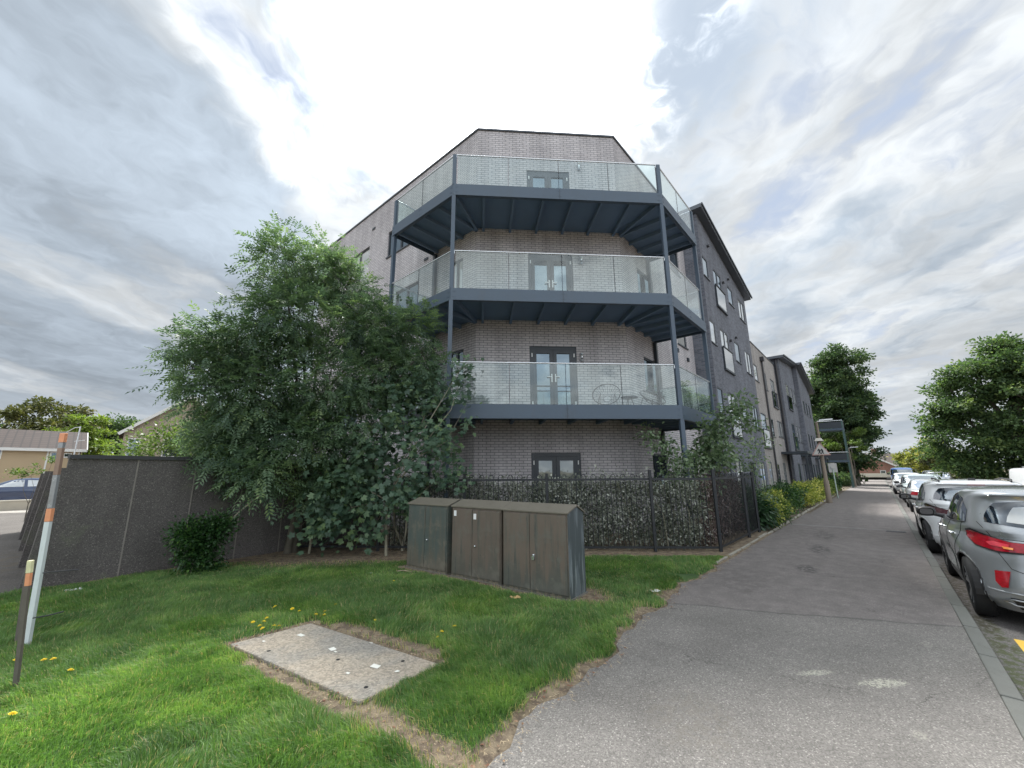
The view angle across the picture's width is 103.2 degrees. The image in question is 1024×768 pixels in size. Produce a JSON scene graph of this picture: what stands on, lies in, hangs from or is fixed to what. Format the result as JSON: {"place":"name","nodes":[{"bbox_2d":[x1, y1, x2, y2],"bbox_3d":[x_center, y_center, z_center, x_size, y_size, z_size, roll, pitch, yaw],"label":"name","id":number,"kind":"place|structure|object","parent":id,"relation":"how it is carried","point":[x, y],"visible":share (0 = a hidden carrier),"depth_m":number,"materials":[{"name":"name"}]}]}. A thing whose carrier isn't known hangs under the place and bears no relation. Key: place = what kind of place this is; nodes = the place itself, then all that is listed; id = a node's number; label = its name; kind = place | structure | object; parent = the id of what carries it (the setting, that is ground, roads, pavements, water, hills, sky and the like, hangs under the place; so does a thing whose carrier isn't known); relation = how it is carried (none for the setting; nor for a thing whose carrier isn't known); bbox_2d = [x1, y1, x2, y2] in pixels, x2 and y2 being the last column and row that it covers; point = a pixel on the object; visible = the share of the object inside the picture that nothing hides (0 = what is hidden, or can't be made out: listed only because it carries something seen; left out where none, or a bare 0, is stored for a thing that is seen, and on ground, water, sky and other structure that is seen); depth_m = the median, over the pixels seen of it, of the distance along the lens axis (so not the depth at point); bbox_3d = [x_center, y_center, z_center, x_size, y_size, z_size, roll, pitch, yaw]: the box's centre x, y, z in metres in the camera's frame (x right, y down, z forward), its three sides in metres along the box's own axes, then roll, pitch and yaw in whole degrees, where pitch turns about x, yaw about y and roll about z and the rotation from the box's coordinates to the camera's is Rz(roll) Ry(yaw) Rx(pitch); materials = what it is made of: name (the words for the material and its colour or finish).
{"place":"outdoors","nodes":[
{"label":"outdoors","id":0,"kind":"place"},
{"bbox_2d":[0,512,25,594],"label":"parking pad","id":1,"kind":"object","parent":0,"point":[11,526],"depth_m":9.12,"materials":[{"name":"concrete"}]},
{"bbox_2d":[3,454,55,520],"bbox_3d":[-18.132,3.912,15.227,0.713,2.546,1.417,-12,-17,42],"label":"bush","id":2,"kind":"object","parent":1,"relation":"on","point":[25,474],"visible":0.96,"depth_m":15.23,"materials":[{"name":"green plant"}]},
{"bbox_2d":[0,510,27,512],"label":"lane","id":3,"kind":"structure","parent":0,"point":[16,511],"depth_m":19.12,"materials":[{"name":"white paint"}]},
{"bbox_2d":[0,478,38,499],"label":"parked car","id":4,"kind":"object","parent":3,"relation":"on","point":[11,489],"visible":0.34,"depth_m":22.61,"materials":[{"name":"blue paint"}]},
{"bbox_2d":[66,426,84,454],"bbox_3d":[-21.977,4.125,20.114,1.012,4.051,0.060,0,-12,0],"label":"aerial pole","id":5,"kind":"object","parent":3,"relation":"on","point":[77,438],"visible":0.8,"depth_m":20.39,"materials":[{"name":"metal"}]},
{"bbox_2d":[0,529,771,767],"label":"lawn","id":6,"kind":"structure","parent":0,"point":[511,728],"depth_m":3.58,"materials":[{"name":"green plant"}]},
{"bbox_2d":[12,560,33,689],"bbox_3d":[-3.845,1.954,3.183,0.041,1.082,0.120,-12,-17,42],"label":"timber post","id":7,"kind":"object","parent":6,"relation":"on","point":[23,620],"visible":0.89,"depth_m":3.19,"materials":[{"name":"orange paint"}]},
{"bbox_2d":[24,433,79,644],"bbox_3d":[-4.497,1.564,4.064,0.416,2.127,0.085,2,-12,-11],"label":"marker post","id":8,"kind":"object","parent":6,"relation":"on","point":[39,573],"visible":0.91,"depth_m":4.02,"materials":[{"name":"orange paint"}]},
{"bbox_2d":[160,480,312,576],"bbox_3d":[-4.831,2.694,7.463,2.557,1.744,1.045,11,-17,-42],"label":"shrub","id":9,"kind":"object","parent":6,"relation":"on","point":[198,548],"visible":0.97,"depth_m":6.82,"materials":[{"name":"green plant"}]},
{"bbox_2d":[125,209,460,553],"bbox_3d":[-4.368,-0.237,9.061,6.176,7.858,3.573,6,-14,-26],"label":"ash tree","id":10,"kind":"object","parent":6,"relation":"on","point":[232,429],"visible":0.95,"depth_m":8.30,"materials":[{"name":"green plant"}]},
{"bbox_2d":[230,623,436,705],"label":"concrete slab","id":11,"kind":"structure","parent":6,"relation":"on","point":[345,666],"depth_m":3.62,"materials":[{"name":"beige concrete"}]},
{"bbox_2d":[285,354,483,556],"bbox_3d":[-2.579,1.482,8.938,3.848,4.422,2.107,2,-12,-11],"label":"maple sapling","id":12,"kind":"object","parent":6,"relation":"on","point":[322,522],"visible":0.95,"depth_m":8.42,"materials":[{"name":"green plant"}]},
{"bbox_2d":[90,548,748,767],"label":"straw","id":13,"kind":"object","parent":6,"relation":"on","point":[473,766],"visible":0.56,"depth_m":3.75,"materials":[{"name":"beige plant"}]},
{"bbox_2d":[405,497,460,575],"bbox_3d":[-1.341,2.653,7.194,1.044,1.219,0.522,-9,-15,36],"label":"street cabinet","id":14,"kind":"object","parent":6,"relation":"on","point":[429,546],"visible":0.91,"depth_m":6.96,"materials":[{"name":"metal"}]},
{"bbox_2d":[449,499,512,585],"bbox_3d":[-0.440,2.506,6.542,1.074,1.219,0.522,-9,-15,36],"label":"street cabinet","id":15,"kind":"object","parent":6,"relation":"on","point":[477,540],"visible":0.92,"depth_m":6.33,"materials":[{"name":"paint"}]},
{"bbox_2d":[501,502,587,600],"bbox_3d":[0.440,2.349,5.846,1.134,1.219,0.527,-9,-15,36],"label":"street cabinet","id":16,"kind":"object","parent":6,"relation":"on","point":[543,549],"visible":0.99,"depth_m":5.61,"materials":[{"name":"metal"}]},
{"bbox_2d":[381,465,715,549],"bbox_3d":[0.683,2.849,8.968,7.585,2.112,0.906,-1,-12,2],"label":"hedge","id":17,"kind":"object","parent":6,"relation":"on","point":[583,503],"visible":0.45,"depth_m":8.91,"materials":[{"name":"green plant"}]},
{"bbox_2d":[632,421,707,543],"bbox_3d":[3.820,2.303,9.576,1.464,3.003,1.523,0,-12,0],"label":"sapling","id":18,"kind":"object","parent":6,"relation":"on","point":[675,461],"visible":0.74,"depth_m":9.65,"materials":[{"name":"green plant"}]},
{"bbox_2d":[671,387,769,534],"bbox_3d":[5.248,2.029,10.216,2.463,3.790,1.547,-4,-13,15],"label":"sapling","id":19,"kind":"object","parent":6,"relation":"on","point":[716,452],"visible":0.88,"depth_m":10.16,"materials":[{"name":"green plant"}]},
{"bbox_2d":[693,470,748,545],"bbox_3d":[5.210,3.090,10.193,0.956,1.962,3.684,-10,-16,38],"label":"hedge","id":20,"kind":"object","parent":6,"relation":"on","point":[712,521],"visible":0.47,"depth_m":9.43,"materials":[{"name":"green plant"}]},
{"bbox_2d":[0,0,1023,469],"label":"sky","id":21,"kind":"structure","parent":0,"point":[858,164],"materials":[{"name":"white"}]},
{"bbox_2d":[381,470,1009,534],"bbox_3d":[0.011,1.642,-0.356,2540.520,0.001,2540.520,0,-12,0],"label":"ground","id":22,"kind":"structure","parent":0,"point":[800,510],"depth_m":16.78,"materials":[{"name":"soil"}]},
{"bbox_2d":[0,499,31,510],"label":"wall","id":23,"kind":"structure","parent":22,"relation":"on","point":[7,505],"depth_m":19.77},
{"bbox_2d":[0,429,87,482],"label":"house","id":24,"kind":"structure","parent":22,"relation":"on","point":[21,449],"depth_m":29.26,"materials":[{"name":"paint"}]},
{"bbox_2d":[0,395,109,454],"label":"tree","id":25,"kind":"object","parent":22,"relation":"on","point":[44,406],"visible":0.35,"depth_m":38.15,"materials":[{"name":"green plant"}]},
{"bbox_2d":[1,412,140,459],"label":"tree","id":26,"kind":"object","parent":22,"relation":"on","point":[122,424],"visible":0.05,"depth_m":51.78,"materials":[{"name":"green plant"}]},
{"bbox_2d":[42,412,117,454],"bbox_3d":[-39.702,6.252,37.126,4.396,7.534,5.441,-7,-14,28],"label":"tree","id":27,"kind":"object","parent":22,"relation":"on","point":[94,444],"visible":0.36,"depth_m":37.83,"materials":[{"name":"green plant"}]},
{"bbox_2d":[117,396,204,460],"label":"house","id":28,"kind":"structure","parent":22,"relation":"on","point":[150,420],"depth_m":30.00,"materials":[{"name":"brick"}]},
{"bbox_2d":[125,438,139,455],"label":"window","id":29,"kind":"structure","parent":28,"relation":"in","point":[134,439],"depth_m":29.09,"materials":[{"name":"white glass"}]},
{"bbox_2d":[88,417,268,459],"bbox_3d":[-8.430,2.213,10.653,3.946,3.799,2.553,9,-15,-36],"label":"lime bush","id":30,"kind":"object","parent":22,"relation":"on","point":[165,436],"visible":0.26,"depth_m":9.91,"materials":[{"name":"green plant"}]},
{"bbox_2d":[17,455,378,590],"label":"wall","id":31,"kind":"structure","parent":22,"relation":"on","point":[113,516],"depth_m":6.96,"materials":[{"name":"concrete"}]},
{"bbox_2d":[308,128,721,543],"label":"apartment building","id":32,"kind":"structure","parent":22,"relation":"on","point":[546,270],"depth_m":12.06,"materials":[{"name":"brick"}]},
{"bbox_2d":[349,247,369,294],"bbox_3d":[-6.648,-4.805,17.624,1.730,1.935,0.148,-11,-16,40],"label":"window","id":33,"kind":"structure","parent":32,"relation":"in","point":[365,254],"depth_m":17.55,"materials":[{"name":"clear glass"}]},
{"bbox_2d":[385,232,408,258],"bbox_3d":[-4.272,-5.647,15.654,1.880,1.155,0.148,-11,-16,40],"label":"window","id":34,"kind":"structure","parent":32,"relation":"in","point":[401,245],"depth_m":15.87,"materials":[{"name":"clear glass"}]},
{"bbox_2d":[396,282,417,307],"bbox_3d":[-3.804,-2.978,14.669,1.480,1.175,0.148,-11,-16,40],"label":"window","id":35,"kind":"structure","parent":32,"relation":"in","point":[403,293],"depth_m":14.74,"materials":[{"name":"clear glass"}]},
{"bbox_2d":[451,349,463,384],"bbox_3d":[-1.668,-0.466,12.212,0.730,1.095,0.148,-11,-16,40],"label":"window","id":36,"kind":"structure","parent":32,"relation":"in","point":[460,357],"depth_m":12.26,"materials":[{"name":"clear glass"}]},
{"bbox_2d":[454,258,462,287],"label":"window","id":37,"kind":"structure","parent":32,"relation":"in","point":[458,266],"depth_m":12.91,"materials":[{"name":"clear glass"}]},
{"bbox_2d":[527,171,568,188],"bbox_3d":[1.167,-5.937,13.034,1.390,1.990,0.090,1,-12,-4],"label":"patio door","id":38,"kind":"structure","parent":32,"relation":"in","point":[541,179],"depth_m":13.17,"materials":[{"name":"clear glass"}]},
{"bbox_2d":[528,254,573,290],"bbox_3d":[1.188,-3.017,12.391,1.390,2.030,0.110,1,-12,-4],"label":"patio door","id":39,"kind":"structure","parent":32,"relation":"in","point":[545,272],"depth_m":12.48,"materials":[{"name":"grey glass"}]},
{"bbox_2d":[529,346,577,404],"bbox_3d":[1.208,-0.120,11.763,1.390,2.000,0.110,1,-12,-4],"label":"patio door","id":40,"kind":"structure","parent":32,"relation":"in","point":[549,384],"depth_m":11.78,"materials":[{"name":"grey glass"}]},
{"bbox_2d":[531,453,581,504],"bbox_3d":[1.228,2.915,11.106,1.390,2.030,0.110,1,-12,-4],"label":"patio door","id":41,"kind":"structure","parent":32,"relation":"in","point":[559,464],"depth_m":11.24,"materials":[{"name":"grey glass"}]},
{"bbox_2d":[592,384,620,404],"bbox_3d":[2.493,0.370,10.689,0.746,0.658,0.605,-2,-12,5],"label":"hoop chair","id":42,"kind":"object","parent":32,"relation":"on","point":[598,402],"visible":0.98,"depth_m":10.58,"materials":[{"name":"grey metal"}]},
{"bbox_2d":[637,270,648,292],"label":"window","id":43,"kind":"structure","parent":32,"relation":"in","point":[642,279],"depth_m":13.93,"materials":[{"name":"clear glass"}]},
{"bbox_2d":[639,390,665,404],"bbox_3d":[3.848,0.449,11.097,0.746,0.658,0.606,5,-14,-25],"label":"hoop chair","id":44,"kind":"object","parent":32,"relation":"on","point":[652,402],"visible":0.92,"depth_m":11.18,"materials":[{"name":"grey metal"}]},
{"bbox_2d":[644,358,664,396],"bbox_3d":[4.635,-0.210,13.331,0.148,1.145,1.460,-11,-16,40],"label":"window","id":45,"kind":"structure","parent":32,"relation":"in","point":[650,375],"depth_m":13.28,"materials":[{"name":"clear glass"}]},
{"bbox_2d":[652,454,664,486],"bbox_3d":[4.650,2.759,12.679,0.148,1.105,1.280,-11,-16,40],"label":"window","id":46,"kind":"structure","parent":32,"relation":"in","point":[655,465],"depth_m":12.64,"materials":[{"name":"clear glass"}]},
{"bbox_2d":[669,253,681,278],"bbox_3d":[6.696,-5.077,16.811,0.148,1.145,1.130,-11,-16,40],"label":"window","id":47,"kind":"structure","parent":32,"relation":"in","point":[673,258],"depth_m":16.96,"materials":[{"name":"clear glass"}]},
{"bbox_2d":[678,337,688,349],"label":"window","id":48,"kind":"structure","parent":32,"relation":"in","point":[681,341],"depth_m":16.23,"materials":[{"name":"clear glass"}]},
{"bbox_2d":[682,388,691,407],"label":"window","id":49,"kind":"structure","parent":32,"relation":"in","point":[687,399],"depth_m":15.72,"materials":[{"name":"glass"}]},
{"bbox_2d":[298,470,760,551],"bbox_3d":[1.048,2.804,9.012,11.941,1.722,2.302,2,-12,-10],"label":"railing fence","id":50,"kind":"object","parent":22,"relation":"on","point":[749,531],"visible":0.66,"depth_m":8.75,"materials":[{"name":"black metal"}]},
{"bbox_2d":[678,202,769,491],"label":"apartment building","id":51,"kind":"structure","parent":22,"relation":"on","point":[726,293],"depth_m":18.40,"materials":[{"name":"brick"}]},
{"bbox_2d":[702,256,710,281],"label":"window","id":52,"kind":"structure","parent":51,"relation":"in","point":[705,269],"depth_m":17.81,"materials":[{"name":"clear glass"}]},
{"bbox_2d":[709,319,718,346],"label":"window","id":53,"kind":"structure","parent":51,"relation":"in","point":[712,329],"depth_m":17.17,"materials":[{"name":"glass"}]},
{"bbox_2d":[712,268,720,287],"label":"window","id":54,"kind":"structure","parent":51,"relation":"in","point":[716,277],"depth_m":19.09,"materials":[{"name":"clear glass"}]},
{"bbox_2d":[717,387,725,415],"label":"window","id":55,"kind":"structure","parent":51,"relation":"in","point":[720,396],"depth_m":16.59,"materials":[{"name":"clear glass"}]},
{"bbox_2d":[720,329,728,367],"bbox_3d":[9.677,-1.489,18.355,0.098,1.885,1.350,-11,-16,40],"label":"window","id":56,"kind":"structure","parent":51,"relation":"in","point":[724,339],"depth_m":18.48,"materials":[{"name":"glass"}]},
{"bbox_2d":[727,286,734,308],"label":"window","id":57,"kind":"structure","parent":51,"relation":"in","point":[730,298],"depth_m":20.78,"materials":[{"name":"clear glass"}]},
{"bbox_2d":[734,341,742,364],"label":"window","id":58,"kind":"structure","parent":51,"relation":"in","point":[736,345],"depth_m":20.17,"materials":[{"name":"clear glass"}]},
{"bbox_2d":[737,298,745,324],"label":"window","id":59,"kind":"structure","parent":51,"relation":"in","point":[740,305],"depth_m":22.35,"materials":[{"name":"glass"}]},
{"bbox_2d":[744,350,753,376],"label":"window","id":60,"kind":"structure","parent":51,"relation":"in","point":[747,356],"depth_m":21.73,"materials":[{"name":"glass"}]},
{"bbox_2d":[752,405,759,430],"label":"window","id":61,"kind":"structure","parent":51,"relation":"in","point":[755,414],"depth_m":21.22,"materials":[{"name":"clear glass"}]},
{"bbox_2d":[759,462,768,489],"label":"window","id":62,"kind":"structure","parent":51,"relation":"in","point":[764,481],"depth_m":20.57,"materials":[{"name":"glass"}]},
{"bbox_2d":[729,486,782,530],"bbox_3d":[6.934,3.691,12.080,1.845,1.532,2.049,-11,-16,40],"label":"bush","id":63,"kind":"object","parent":22,"relation":"on","point":[766,514],"visible":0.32,"depth_m":11.45,"materials":[{"name":"green plant"}]},
{"bbox_2d":[737,432,781,528],"bbox_3d":[7.285,2.843,11.890,1.329,2.881,0.953,0,-12,0],"label":"sapling","id":64,"kind":"object","parent":22,"relation":"on","point":[755,468],"visible":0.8,"depth_m":11.94,"materials":[{"name":"green plant"}]},
{"bbox_2d":[715,494,835,563],"bbox_3d":[12.840,5.418,17.475,0.079,0.139,27.703,-11,-16,40],"label":"path edging","id":65,"kind":"object","parent":22,"relation":"on","point":[761,536],"visible":0.41,"depth_m":10.74,"materials":[{"name":"concrete"}]},
{"bbox_2d":[764,492,788,526],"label":"bush","id":66,"kind":"object","parent":22,"relation":"on","point":[776,505],"visible":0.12,"depth_m":12.12,"materials":[{"name":"green plant"}]},
{"bbox_2d":[756,487,802,518],"bbox_3d":[8.945,4.149,13.888,1.593,1.195,2.300,-11,-16,40],"label":"bush","id":67,"kind":"object","parent":22,"relation":"on","point":[775,494],"visible":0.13,"depth_m":13.65,"materials":[{"name":"green plant"}]},
{"bbox_2d":[750,341,814,486],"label":"apartment building","id":68,"kind":"structure","parent":22,"relation":"on","point":[768,400],"depth_m":24.26,"materials":[{"name":"beige brick"}]},
{"bbox_2d":[760,412,766,428],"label":"window","id":69,"kind":"structure","parent":68,"relation":"in","point":[763,417],"depth_m":22.68,"materials":[{"name":"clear glass"}]},
{"bbox_2d":[777,421,784,438],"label":"window","id":70,"kind":"structure","parent":68,"relation":"in","point":[779,424],"depth_m":26.29,"materials":[{"name":"glass"}]},
{"bbox_2d":[772,496,797,523],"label":"bush","id":71,"kind":"object","parent":22,"relation":"on","point":[788,514],"visible":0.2,"depth_m":12.72,"materials":[{"name":"green plant"}]},
{"bbox_2d":[762,479,808,513],"bbox_3d":[11.204,4.676,16.819,1.881,1.446,4.512,-11,-16,40],"label":"bush","id":72,"kind":"object","parent":22,"relation":"on","point":[793,494],"visible":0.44,"depth_m":16.33,"materials":[{"name":"green plant"}]},
{"bbox_2d":[767,354,822,483],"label":"apartment building","id":73,"kind":"structure","parent":22,"relation":"on","point":[783,365],"depth_m":28.25,"materials":[{"name":"brick"}]},
{"bbox_2d":[785,479,825,506],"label":"bush","id":74,"kind":"object","parent":22,"relation":"on","point":[812,495],"visible":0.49,"depth_m":18.61,"materials":[{"name":"green plant"}]},
{"bbox_2d":[791,362,828,479],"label":"apartment building","id":75,"kind":"structure","parent":22,"relation":"on","point":[803,387],"depth_m":32.87,"materials":[{"name":"brick"}]},
{"bbox_2d":[806,477,835,500],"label":"bush","id":76,"kind":"object","parent":22,"relation":"on","point":[819,483],"visible":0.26,"depth_m":23.13,"materials":[{"name":"green plant"}]},
{"bbox_2d":[819,478,840,494],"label":"bush","id":77,"kind":"object","parent":22,"relation":"on","point":[832,484],"visible":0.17,"depth_m":27.19,"materials":[{"name":"green plant"}]},
{"bbox_2d":[817,472,843,490],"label":"bush","id":78,"kind":"object","parent":22,"relation":"on","point":[837,479],"visible":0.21,"depth_m":31.25,"materials":[{"name":"green plant"}]},
{"bbox_2d":[831,471,851,485],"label":"bush","id":79,"kind":"object","parent":22,"relation":"on","point":[845,478],"visible":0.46,"depth_m":41.29,"materials":[{"name":"green plant"}]},
{"bbox_2d":[804,343,891,483],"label":"tree","id":80,"kind":"object","parent":22,"relation":"on","point":[833,378],"visible":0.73,"depth_m":46.85,"materials":[{"name":"green plant"}]},
{"bbox_2d":[848,447,856,486],"bbox_3d":[33.686,8.149,39.733,0.870,3.950,0.240,-11,-16,40],"label":"street lamp","id":81,"kind":"object","parent":22,"relation":"on","point":[855,484],"visible":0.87,"depth_m":39.83,"materials":[{"name":"metal"}]},
{"bbox_2d":[847,449,902,472],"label":"house","id":82,"kind":"structure","parent":22,"relation":"on","point":[888,464],"depth_m":70.28,"materials":[{"name":"red brick"}]},
{"bbox_2d":[487,485,1023,767],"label":"footpath","id":83,"kind":"structure","parent":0,"point":[805,645],"depth_m":3.33,"materials":[{"name":"grey asphalt"}]},
{"bbox_2d":[815,419,832,502],"bbox_3d":[16.379,3.986,20.919,0.825,4.350,0.250,-11,-16,40],"label":"street lamp","id":84,"kind":"object","parent":83,"relation":"on","point":[827,490],"visible":0.88,"depth_m":20.91,"materials":[{"name":"concrete"}]},
{"bbox_2d":[812,438,830,454],"bbox_3d":[16.039,3.267,21.131,0.797,0.870,0.500,-11,-16,40],"label":"warning sign","id":85,"kind":"object","parent":84,"relation":"attached to","point":[820,449],"visible":1,"depth_m":21.06,"materials":[{"name":"white metal"}]},
{"bbox_2d":[830,463,838,497],"bbox_3d":[19.343,5.820,24.279,0.180,2.151,0.090,-11,-16,40],"label":"sign post","id":86,"kind":"object","parent":83,"relation":"on","point":[832,466],"visible":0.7,"depth_m":24.36,"materials":[{"name":"grey metal"}]},
{"bbox_2d":[821,426,871,485],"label":"tree","id":87,"kind":"object","parent":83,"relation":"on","point":[858,431],"visible":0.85,"depth_m":44.17,"materials":[{"name":"green plant"}]},
{"bbox_2d":[818,419,854,487],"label":"balcony tower","id":88,"kind":"structure","parent":0,"point":[839,457],"depth_m":39.50,"materials":[{"name":"metal"}]},
{"bbox_2d":[860,480,886,484],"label":"footpath","id":89,"kind":"structure","parent":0,"point":[876,482],"depth_m":52.41,"materials":[{"name":"concrete"}]},
{"bbox_2d":[886,480,1023,698],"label":"road","id":90,"kind":"structure","parent":0,"point":[1002,629],"depth_m":4.58,"materials":[{"name":"grey asphalt"}]},
{"bbox_2d":[860,469,917,481],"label":"flatbed truck","id":91,"kind":"object","parent":90,"relation":"on","point":[877,476],"visible":0.2,"depth_m":56.04,"materials":[{"name":"beige paint"}]},
{"bbox_2d":[887,467,913,480],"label":"parked van","id":92,"kind":"object","parent":90,"relation":"on","point":[900,470],"visible":0.42,"depth_m":41.53,"materials":[{"name":"blue paint"}]},
{"bbox_2d":[887,473,918,493],"bbox_3d":[29.384,7.340,30.081,2.325,1.502,4.300,-11,-16,40],"label":"parked car","id":93,"kind":"object","parent":90,"relation":"on","point":[896,476],"visible":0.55,"depth_m":29.85,"materials":[{"name":"white paint"}]},
{"bbox_2d":[896,479,933,511],"bbox_3d":[18.346,4.814,17.671,2.265,1.329,4.500,-11,-16,40],"label":"parked car","id":94,"kind":"object","parent":90,"relation":"on","point":[912,488],"visible":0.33,"depth_m":17.22,"materials":[{"name":"silver metal"}]},
{"bbox_2d":[894,474,940,502],"bbox_3d":[22.630,5.717,22.340,2.325,1.485,4.300,-11,-16,40],"label":"parked car","id":95,"kind":"object","parent":90,"relation":"on","point":[906,479],"visible":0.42,"depth_m":22.24,"materials":[{"name":"white paint"}]},
{"bbox_2d":[887,438,957,471],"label":"tree","id":96,"kind":"object","parent":90,"relation":"on","point":[906,458],"visible":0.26,"depth_m":50.63,"materials":[{"name":"green plant"}]},
{"bbox_2d":[925,472,952,478],"bbox_3d":[37.324,8.456,35.549,2.274,1.530,4.180,-11,-16,40],"label":"car","id":97,"kind":"object","parent":90,"relation":"on","point":[944,476],"visible":0.21,"depth_m":34.18,"materials":[{"name":"silver metal"}]},
{"bbox_2d":[885,480,1023,739],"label":"kerb","id":98,"kind":"structure","parent":90,"relation":"on","point":[1009,693],"depth_m":3.84,"materials":[{"name":"concrete"}]},
{"bbox_2d":[916,450,1002,479],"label":"tree","id":99,"kind":"object","parent":90,"relation":"on","point":[929,461],"visible":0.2,"depth_m":41.55,"materials":[{"name":"green plant"}]},
{"bbox_2d":[899,477,1021,552],"bbox_3d":[10.507,2.938,9.311,2.275,1.561,4.180,-11,-16,40],"label":"parked car","id":100,"kind":"object","parent":90,"relation":"on","point":[937,494],"visible":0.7,"depth_m":8.55,"materials":[{"name":"white paint"}]},
{"bbox_2d":[916,485,1023,616],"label":"parked car","id":101,"kind":"object","parent":90,"relation":"on","point":[981,532],"visible":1,"depth_m":4.83,"materials":[{"name":"silver metal"}]},
{"bbox_2d":[1009,466,1023,484],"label":"parked van","id":102,"kind":"object","parent":90,"relation":"on","point":[1016,475],"visible":0.48,"depth_m":22.25,"materials":[{"name":"white paint"}]},
{"bbox_2d":[909,330,1023,480],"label":"tree","id":103,"kind":"object","parent":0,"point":[998,430],"visible":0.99,"depth_m":27.22,"materials":[{"name":"green plant"}]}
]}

